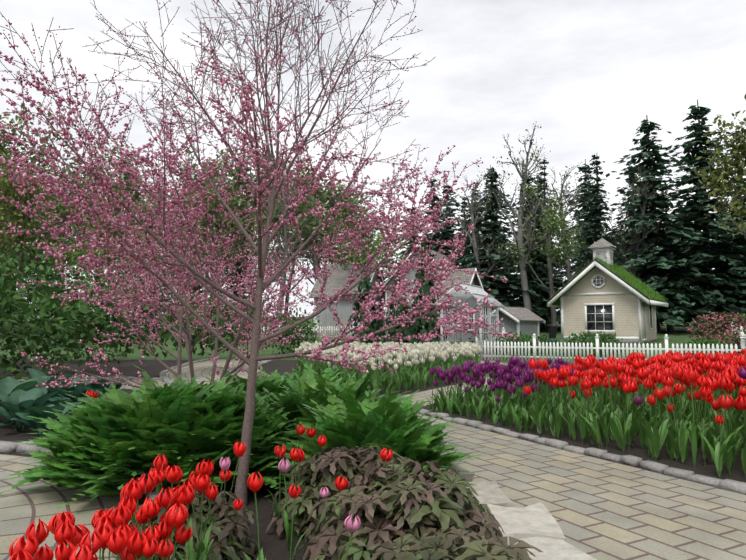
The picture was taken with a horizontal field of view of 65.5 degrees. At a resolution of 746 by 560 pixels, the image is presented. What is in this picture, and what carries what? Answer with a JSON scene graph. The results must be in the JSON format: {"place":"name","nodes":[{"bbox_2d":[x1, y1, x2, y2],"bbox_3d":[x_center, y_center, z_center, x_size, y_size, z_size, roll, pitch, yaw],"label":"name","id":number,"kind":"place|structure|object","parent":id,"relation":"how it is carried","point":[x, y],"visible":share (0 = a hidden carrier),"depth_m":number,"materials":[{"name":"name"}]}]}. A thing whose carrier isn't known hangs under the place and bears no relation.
{"place":"outdoors","nodes":[
{"label":"outdoors","id":0,"kind":"place"},
{"bbox_2d":[308,262,383,335],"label":"house trim","id":1,"kind":"structure","parent":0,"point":[370,284],"depth_m":36.44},
{"bbox_2d":[309,262,384,299],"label":"roof","id":2,"kind":"structure","parent":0,"point":[337,279],"depth_m":36.86,"materials":[{"name":"grey"}]},
{"bbox_2d":[316,273,382,335],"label":"grey house wing walls","id":3,"kind":"structure","parent":0,"point":[343,308],"depth_m":36.00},
{"bbox_2d":[0,359,745,559],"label":"path paving","id":4,"kind":"structure","parent":0,"point":[600,509],"depth_m":4.08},
{"bbox_2d":[0,359,745,551],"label":"path kerb","id":5,"kind":"structure","parent":4,"relation":"on","point":[8,447],"depth_m":5.58,"materials":[{"name":"stone"}]},
{"bbox_2d":[0,317,745,559],"bbox_3d":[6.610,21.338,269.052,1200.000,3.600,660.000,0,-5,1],"label":"ground","id":6,"kind":"structure","parent":0,"point":[273,544],"depth_m":7.38,"materials":[{"name":"brown soil"}]},
{"bbox_2d":[0,267,31,323],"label":"conifer tree","id":7,"kind":"object","parent":6,"relation":"on","point":[12,291],"visible":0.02,"depth_m":54.72,"materials":[{"name":"green plant"}]},
{"bbox_2d":[0,172,35,284],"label":"spring tree","id":8,"kind":"object","parent":6,"relation":"on","point":[8,233],"depth_m":43.75,"materials":[{"name":"green plant"}]},
{"bbox_2d":[4,214,55,328],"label":"spring tree","id":9,"kind":"object","parent":6,"relation":"on","point":[38,270],"visible":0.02,"depth_m":51.03,"materials":[{"name":"green plant"}]},
{"bbox_2d":[0,142,63,334],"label":"spring tree","id":10,"kind":"object","parent":6,"relation":"on","point":[24,221],"visible":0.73,"depth_m":32.11,"materials":[{"name":"plant"}]},
{"bbox_2d":[7,162,61,282],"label":"spring tree","id":11,"kind":"object","parent":6,"relation":"on","point":[44,234],"depth_m":53.42,"materials":[{"name":"plant"}]},
{"bbox_2d":[0,103,90,272],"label":"spring tree","id":12,"kind":"object","parent":6,"relation":"on","point":[3,145],"visible":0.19,"depth_m":43.07,"materials":[{"name":"plant"}]},
{"bbox_2d":[8,183,99,283],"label":"spring tree","id":13,"kind":"object","parent":6,"relation":"on","point":[33,258],"visible":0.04,"depth_m":44.64,"materials":[{"name":"green plant"}]},
{"bbox_2d":[24,224,85,315],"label":"conifer tree","id":14,"kind":"object","parent":6,"relation":"on","point":[46,283],"visible":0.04,"depth_m":54.90,"materials":[{"name":"green plant"}]},
{"bbox_2d":[0,151,123,317],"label":"spring tree","id":15,"kind":"object","parent":6,"relation":"on","point":[62,205],"visible":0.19,"depth_m":38.91,"materials":[{"name":"plant"}]},
{"bbox_2d":[0,368,129,437],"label":"hosta plants","id":16,"kind":"object","parent":6,"relation":"on","point":[27,397],"visible":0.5,"depth_m":7.10,"materials":[{"name":"green plant"}]},
{"bbox_2d":[53,179,140,324],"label":"spring tree","id":17,"kind":"object","parent":6,"relation":"on","point":[125,189],"visible":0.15,"depth_m":39.45,"materials":[{"name":"green plant"}]},
{"bbox_2d":[43,179,161,336],"bbox_3d":[-13.490,-1.248,29.459,5.483,8.809,7.456,1,-5,-10],"label":"spring tree","id":18,"kind":"object","parent":6,"relation":"on","point":[74,255],"visible":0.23,"depth_m":29.65,"materials":[{"name":"green plant"}]},
{"bbox_2d":[76,157,132,288],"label":"spring tree","id":19,"kind":"object","parent":6,"relation":"on","point":[117,213],"visible":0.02,"depth_m":50.54,"materials":[{"name":"plant"}]},
{"bbox_2d":[55,136,187,330],"bbox_3d":[-19.320,-3.396,46.130,9.864,15.051,10.109,-3,-5,32],"label":"spring tree","id":20,"kind":"object","parent":6,"relation":"on","point":[137,195],"visible":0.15,"depth_m":45.19,"materials":[{"name":"plant"}]},
{"bbox_2d":[100,184,160,328],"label":"spring tree","id":21,"kind":"object","parent":6,"relation":"on","point":[142,221],"depth_m":51.06,"materials":[{"name":"plant"}]},
{"bbox_2d":[105,204,176,329],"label":"conifer tree","id":22,"kind":"object","parent":6,"relation":"on","point":[157,296],"visible":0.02,"depth_m":46.74,"materials":[{"name":"green plant"}]},
{"bbox_2d":[99,182,183,330],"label":"spring tree","id":23,"kind":"object","parent":6,"relation":"on","point":[145,206],"visible":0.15,"depth_m":38.97,"materials":[{"name":"plant"}]},
{"bbox_2d":[0,236,320,381],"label":"shrubs","id":24,"kind":"object","parent":6,"relation":"on","point":[64,314],"visible":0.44,"depth_m":13.36,"materials":[{"name":"green plant"}]},
{"bbox_2d":[117,195,217,336],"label":"spring tree","id":25,"kind":"object","parent":6,"relation":"on","point":[171,273],"visible":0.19,"depth_m":33.44,"materials":[{"name":"plant"}]},
{"bbox_2d":[17,203,334,390],"bbox_3d":[-1.790,0.477,6.145,2.935,2.503,2.187,0,-5,1],"label":"redbud tree","id":26,"kind":"object","parent":6,"relation":"on","point":[246,325],"visible":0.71,"depth_m":5.86,"materials":[{"name":"pink plant"}]},
{"bbox_2d":[154,213,209,313],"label":"conifer tree","id":27,"kind":"object","parent":6,"relation":"on","point":[197,288],"depth_m":47.22,"materials":[{"name":"green plant"}]},
{"bbox_2d":[150,205,220,293],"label":"spring tree","id":28,"kind":"object","parent":6,"relation":"on","point":[200,267],"depth_m":45.57,"materials":[{"name":"plant"}]},
{"bbox_2d":[86,174,303,387],"bbox_3d":[-2.612,0.098,8.786,3.167,3.685,3.527,0,-5,1],"label":"redbud tree","id":29,"kind":"object","parent":6,"relation":"on","point":[189,348],"visible":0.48,"depth_m":8.50,"materials":[{"name":"pink plant"}]},
{"bbox_2d":[9,390,392,559],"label":"red tulips","id":30,"kind":"object","parent":6,"relation":"on","point":[114,532],"visible":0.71,"depth_m":2.34,"materials":[{"name":"red plant"}]},
{"bbox_2d":[140,169,264,326],"bbox_3d":[-11.654,-2.082,39.687,7.755,11.796,7.947,-1,-5,8],"label":"spring tree","id":31,"kind":"object","parent":6,"relation":"on","point":[211,206],"visible":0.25,"depth_m":39.92,"materials":[{"name":"plant"}]},
{"bbox_2d":[162,197,257,330],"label":"spring tree","id":32,"kind":"object","parent":6,"relation":"on","point":[230,254],"visible":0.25,"depth_m":39.24,"materials":[{"name":"green plant"}]},
{"bbox_2d":[178,151,249,294],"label":"spring tree","id":33,"kind":"object","parent":6,"relation":"on","point":[218,156],"depth_m":51.45,"materials":[{"name":"plant"}]},
{"bbox_2d":[170,141,282,329],"bbox_3d":[-10.392,-3.602,43.796,9.395,15.138,12.774,2,-5,-26],"label":"spring tree","id":34,"kind":"object","parent":6,"relation":"on","point":[203,184],"visible":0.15,"depth_m":45.01,"materials":[{"name":"plant"}]},
{"bbox_2d":[0,359,480,508],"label":"fern bushes","id":35,"kind":"object","parent":6,"relation":"on","point":[113,427],"visible":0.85,"depth_m":4.26,"materials":[{"name":"green plant"}]},
{"bbox_2d":[219,207,272,327],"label":"conifer tree","id":36,"kind":"object","parent":6,"relation":"on","point":[235,292],"visible":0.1,"depth_m":46.90,"materials":[{"name":"green plant"}]},
{"bbox_2d":[185,156,311,284],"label":"spring tree","id":37,"kind":"object","parent":6,"relation":"on","point":[265,214],"depth_m":47.90,"materials":[{"name":"plant"}]},
{"bbox_2d":[0,0,516,506],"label":"redbud tree","id":38,"kind":"object","parent":6,"relation":"on","point":[170,164],"visible":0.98,"depth_m":4.04,"materials":[{"name":"pink plant"}]},
{"bbox_2d":[209,136,319,316],"bbox_3d":[-8.144,-3.454,43.823,7.687,14.922,7.878,-3,-5,29],"label":"spring tree","id":39,"kind":"object","parent":6,"relation":"on","point":[237,177],"visible":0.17,"depth_m":43.32,"materials":[{"name":"plant"}]},
{"bbox_2d":[240,178,320,325],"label":"spring tree","id":40,"kind":"object","parent":6,"relation":"on","point":[285,236],"visible":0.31,"depth_m":38.21,"materials":[{"name":"plant"}]},
{"bbox_2d":[255,174,328,323],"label":"spring tree","id":41,"kind":"object","parent":6,"relation":"on","point":[286,300],"visible":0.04,"depth_m":51.45,"materials":[{"name":"plant"}]},
{"bbox_2d":[253,184,389,269],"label":"spring tree","id":42,"kind":"object","parent":6,"relation":"on","point":[303,263],"visible":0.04,"depth_m":48.81,"materials":[{"name":"green plant"}]},
{"bbox_2d":[111,443,542,559],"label":"bronze leaf plants","id":43,"kind":"object","parent":6,"relation":"on","point":[403,512],"visible":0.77,"depth_m":2.81,"materials":[{"name":"brown plant"}]},
{"bbox_2d":[276,150,378,284],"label":"spring tree","id":44,"kind":"object","parent":6,"relation":"on","point":[323,198],"visible":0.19,"depth_m":43.71,"materials":[{"name":"plant"}]},
{"bbox_2d":[309,299,353,342],"bbox_3d":[-1.429,1.837,21.348,2.176,2.257,1.747,1,-5,-16],"label":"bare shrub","id":45,"kind":"object","parent":6,"relation":"on","point":[344,325],"visible":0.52,"depth_m":21.38,"materials":[{"name":"grey plant"}]},
{"bbox_2d":[274,180,405,280],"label":"spring tree","id":46,"kind":"object","parent":6,"relation":"on","point":[314,261],"visible":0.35,"depth_m":39.31,"materials":[{"name":"green plant"}]},
{"bbox_2d":[319,177,420,280],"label":"spring tree","id":47,"kind":"object","parent":6,"relation":"on","point":[378,240],"visible":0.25,"depth_m":42.82,"materials":[{"name":"green plant"}]},
{"bbox_2d":[347,234,446,344],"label":"evergreen shrubs","id":48,"kind":"object","parent":6,"relation":"on","point":[415,328],"visible":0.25,"depth_m":23.14,"materials":[{"name":"green plant"}]},
{"bbox_2d":[378,245,437,334],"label":"roof trim","id":49,"kind":"structure","parent":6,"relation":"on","point":[387,281],"depth_m":36.45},
{"bbox_2d":[384,203,432,325],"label":"conifer tree","id":50,"kind":"object","parent":6,"relation":"on","point":[408,242],"visible":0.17,"depth_m":43.32,"materials":[{"name":"green plant"}]},
{"bbox_2d":[400,179,462,264],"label":"conifer tree","id":51,"kind":"object","parent":6,"relation":"on","point":[436,247],"visible":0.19,"depth_m":50.22,"materials":[{"name":"green plant"}]},
{"bbox_2d":[408,268,483,343],"bbox_3d":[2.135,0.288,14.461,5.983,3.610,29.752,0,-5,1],"label":"house trim","id":52,"kind":"structure","parent":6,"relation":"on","point":[470,318],"depth_m":26.39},
{"bbox_2d":[450,194,471,266],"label":"conifer tree","id":53,"kind":"object","parent":6,"relation":"on","point":[465,207],"visible":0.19,"depth_m":48.79,"materials":[{"name":"green plant"}]},
{"bbox_2d":[434,282,503,360],"bbox_3d":[3.801,1.610,22.621,2.055,2.904,2.900,-2,-5,26],"label":"garden arbor","id":54,"kind":"object","parent":6,"relation":"on","point":[477,292],"visible":0.52,"depth_m":22.37,"materials":[{"name":"white wood"}]},
{"bbox_2d":[431,185,508,291],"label":"conifer tree","id":55,"kind":"object","parent":6,"relation":"on","point":[450,229],"visible":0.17,"depth_m":52.89,"materials":[{"name":"green plant"}]},
{"bbox_2d":[451,187,511,304],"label":"conifer tree","id":56,"kind":"object","parent":6,"relation":"on","point":[468,241],"visible":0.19,"depth_m":45.24,"materials":[{"name":"green plant"}]},
{"bbox_2d":[441,172,530,331],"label":"spring tree","id":57,"kind":"object","parent":6,"relation":"on","point":[475,241],"visible":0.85,"depth_m":42.01,"materials":[{"name":"plant"}]},
{"bbox_2d":[482,165,515,303],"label":"conifer tree","id":58,"kind":"object","parent":6,"relation":"on","point":[499,214],"visible":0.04,"depth_m":56.50,"materials":[{"name":"green plant"}]},
{"bbox_2d":[410,462,596,559],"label":"bed edge stones","id":59,"kind":"object","parent":6,"relation":"on","point":[536,525],"visible":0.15,"depth_m":3.12,"materials":[{"name":"white stone"}]},
{"bbox_2d":[452,167,560,331],"bbox_3d":[8.199,-2.063,43.005,10.030,13.005,10.145,4,-6,-37],"label":"conifer tree","id":60,"kind":"object","parent":6,"relation":"on","point":[494,224],"visible":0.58,"depth_m":42.54,"materials":[{"name":"green plant"}]},
{"bbox_2d":[482,308,545,342],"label":"shed trim","id":61,"kind":"structure","parent":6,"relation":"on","point":[514,319],"depth_m":27.03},
{"bbox_2d":[295,340,745,477],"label":"tulip bed flowers","id":62,"kind":"object","parent":6,"relation":"on","point":[676,401],"visible":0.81,"depth_m":6.79,"materials":[{"name":"red plant"}]},
{"bbox_2d":[479,122,564,310],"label":"spring tree","id":63,"kind":"object","parent":6,"relation":"on","point":[519,241],"visible":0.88,"depth_m":41.33,"materials":[{"name":"plant"}]},
{"bbox_2d":[496,172,580,328],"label":"conifer tree","id":64,"kind":"object","parent":6,"relation":"on","point":[529,182],"visible":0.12,"depth_m":46.09,"materials":[{"name":"green plant"}]},
{"bbox_2d":[515,173,567,330],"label":"conifer tree","id":65,"kind":"object","parent":6,"relation":"on","point":[541,267],"visible":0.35,"depth_m":44.50,"materials":[{"name":"green plant"}]},
{"bbox_2d":[498,179,585,325],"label":"spring tree","id":66,"kind":"object","parent":6,"relation":"on","point":[549,225],"visible":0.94,"depth_m":39.39,"materials":[{"name":"green plant"}]},
{"bbox_2d":[520,157,569,305],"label":"conifer tree","id":67,"kind":"object","parent":6,"relation":"on","point":[544,173],"visible":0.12,"depth_m":54.10,"materials":[{"name":"green plant"}]},
{"bbox_2d":[526,204,566,330],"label":"conifer tree","id":68,"kind":"object","parent":6,"relation":"on","point":[546,295],"visible":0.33,"depth_m":43.97,"materials":[{"name":"green plant"}]},
{"bbox_2d":[484,360,633,377],"bbox_3d":[9.419,2.643,17.491,13.800,0.001,8.000,0,-5,1],"label":"lawn strip","id":69,"kind":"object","parent":6,"relation":"on","point":[506,362],"depth_m":20.05,"materials":[{"name":"green plant"}]},
{"bbox_2d":[245,320,745,361],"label":"picket fence","id":70,"kind":"object","parent":69,"relation":"on","point":[742,338],"visible":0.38,"depth_m":19.79,"materials":[{"name":"white wood"}]},
{"bbox_2d":[559,211,589,287],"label":"conifer tree","id":71,"kind":"object","parent":6,"relation":"on","point":[580,255],"visible":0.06,"depth_m":48.97,"materials":[{"name":"green plant"}]},
{"bbox_2d":[526,162,625,280],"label":"spring tree","id":72,"kind":"object","parent":6,"relation":"on","point":[571,195],"visible":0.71,"depth_m":43.35,"materials":[{"name":"plant"}]},
{"bbox_2d":[553,159,617,324],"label":"conifer tree","id":73,"kind":"object","parent":6,"relation":"on","point":[584,200],"visible":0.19,"depth_m":54.10,"materials":[{"name":"green plant"}]},
{"bbox_2d":[468,330,737,358],"bbox_3d":[8.984,2.649,23.737,10.187,1.280,4.503,0,-5,1],"label":"garden greenery","id":74,"kind":"object","parent":6,"relation":"on","point":[604,340],"visible":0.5,"depth_m":22.72,"materials":[{"name":"green plant"}]},
{"bbox_2d":[556,154,656,315],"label":"conifer tree","id":75,"kind":"object","parent":6,"relation":"on","point":[596,218],"visible":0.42,"depth_m":41.03,"materials":[{"name":"green plant"}]},
{"bbox_2d":[613,216,626,264],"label":"conifer tree","id":76,"kind":"object","parent":6,"relation":"on","point":[621,226],"visible":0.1,"depth_m":43.22,"materials":[{"name":"green plant"}]},
{"bbox_2d":[601,164,666,276],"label":"spring tree","id":77,"kind":"object","parent":6,"relation":"on","point":[636,244],"visible":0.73,"depth_m":40.95,"materials":[{"name":"green plant"}]},
{"bbox_2d":[614,181,683,327],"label":"conifer tree","id":78,"kind":"object","parent":6,"relation":"on","point":[633,230],"visible":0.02,"depth_m":48.66,"materials":[{"name":"green plant"}]},
{"bbox_2d":[557,115,745,332],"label":"conifer tree","id":79,"kind":"object","parent":6,"relation":"on","point":[654,280],"visible":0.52,"depth_m":41.02,"materials":[{"name":"green plant"}]},
{"bbox_2d":[673,206,690,326],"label":"conifer tree","id":80,"kind":"object","parent":6,"relation":"on","point":[679,212],"depth_m":56.45,"materials":[{"name":"green plant"}]},
{"bbox_2d":[652,185,722,332],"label":"conifer tree","id":81,"kind":"object","parent":6,"relation":"on","point":[667,273],"visible":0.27,"depth_m":41.48,"materials":[{"name":"green plant"}]},
{"bbox_2d":[631,99,745,331],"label":"conifer tree","id":82,"kind":"object","parent":6,"relation":"on","point":[695,208],"visible":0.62,"depth_m":42.18,"materials":[{"name":"green plant"}]},
{"bbox_2d":[686,311,745,352],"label":"azalea shrubs","id":83,"kind":"object","parent":6,"relation":"on","point":[732,335],"visible":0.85,"depth_m":26.11,"materials":[{"name":"pink plant"}]},
{"bbox_2d":[690,211,745,331],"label":"conifer tree","id":84,"kind":"object","parent":6,"relation":"on","point":[723,270],"visible":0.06,"depth_m":42.80,"materials":[{"name":"green plant"}]},
{"bbox_2d":[691,94,745,238],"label":"spring tree","id":85,"kind":"object","parent":6,"relation":"on","point":[727,170],"visible":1,"depth_m":33.06,"materials":[{"name":"green plant"}]},
{"bbox_2d":[698,130,745,324],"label":"conifer tree","id":86,"kind":"object","parent":6,"relation":"on","point":[741,255],"visible":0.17,"depth_m":42.92,"materials":[{"name":"green plant"}]},
{"bbox_2d":[0,0,745,316],"label":"sky","id":87,"kind":"structure","parent":0,"point":[588,73],"materials":[{"name":"white"}]},
{"bbox_2d":[387,247,440,335],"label":"grey house walls","id":88,"kind":"structure","parent":0,"point":[410,276],"depth_m":36.32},
{"bbox_2d":[381,244,457,292],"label":"house roof","id":89,"kind":"structure","parent":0,"point":[441,256],"depth_m":38.01,"materials":[{"name":"grey"}]},
{"bbox_2d":[415,280,478,342],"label":"shed walls","id":90,"kind":"structure","parent":0,"point":[472,301],"depth_m":26.42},
{"bbox_2d":[408,268,486,308],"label":"shed roof","id":91,"kind":"structure","parent":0,"point":[463,276],"depth_m":26.73,"materials":[{"name":"grey"}]},
{"bbox_2d":[491,311,537,343],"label":"shed annex walls","id":92,"kind":"structure","parent":0,"point":[527,328],"depth_m":27.50,"materials":[{"name":"grey wood"}]},
{"bbox_2d":[484,307,544,321],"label":"shed roof","id":93,"kind":"structure","parent":92,"relation":"on","point":[523,314],"depth_m":27.85,"materials":[{"name":"grey"}]},
{"bbox_2d":[544,324,559,342],"bbox_3d":[7.939,2.497,25.942,0.440,1.073,0.801,2,-5,-19],"label":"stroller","id":94,"kind":"object","parent":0,"point":[552,331],"visible":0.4,"depth_m":25.80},
{"bbox_2d":[563,294,654,339],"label":"cottage walls","id":95,"kind":"structure","parent":0,"point":[626,316],"depth_m":28.69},
{"bbox_2d":[566,267,630,293],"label":"cottage gable shingles","id":96,"kind":"object","parent":95,"relation":"attached to","point":[583,285],"visible":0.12,"depth_m":28.86,"materials":[{"name":"beige wood"}]},
{"bbox_2d":[547,234,667,343],"bbox_3d":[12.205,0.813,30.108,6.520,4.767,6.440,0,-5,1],"label":"house trim","id":97,"kind":"structure","parent":95,"relation":"attached to","point":[641,299],"depth_m":28.71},
{"bbox_2d":[587,238,617,248],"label":"cupola roof","id":98,"kind":"structure","parent":97,"relation":"on","point":[601,242],"depth_m":29.45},
{"bbox_2d":[549,257,667,304],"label":"roof","id":99,"kind":"structure","parent":95,"relation":"on","point":[638,285],"depth_m":28.99,"materials":[{"name":"green plant"}]},
{"bbox_2d":[587,276,651,329],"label":"windows","id":100,"kind":"structure","parent":95,"relation":"in","point":[606,321],"depth_m":28.69,"materials":[{"name":"black glass"}]}
]}

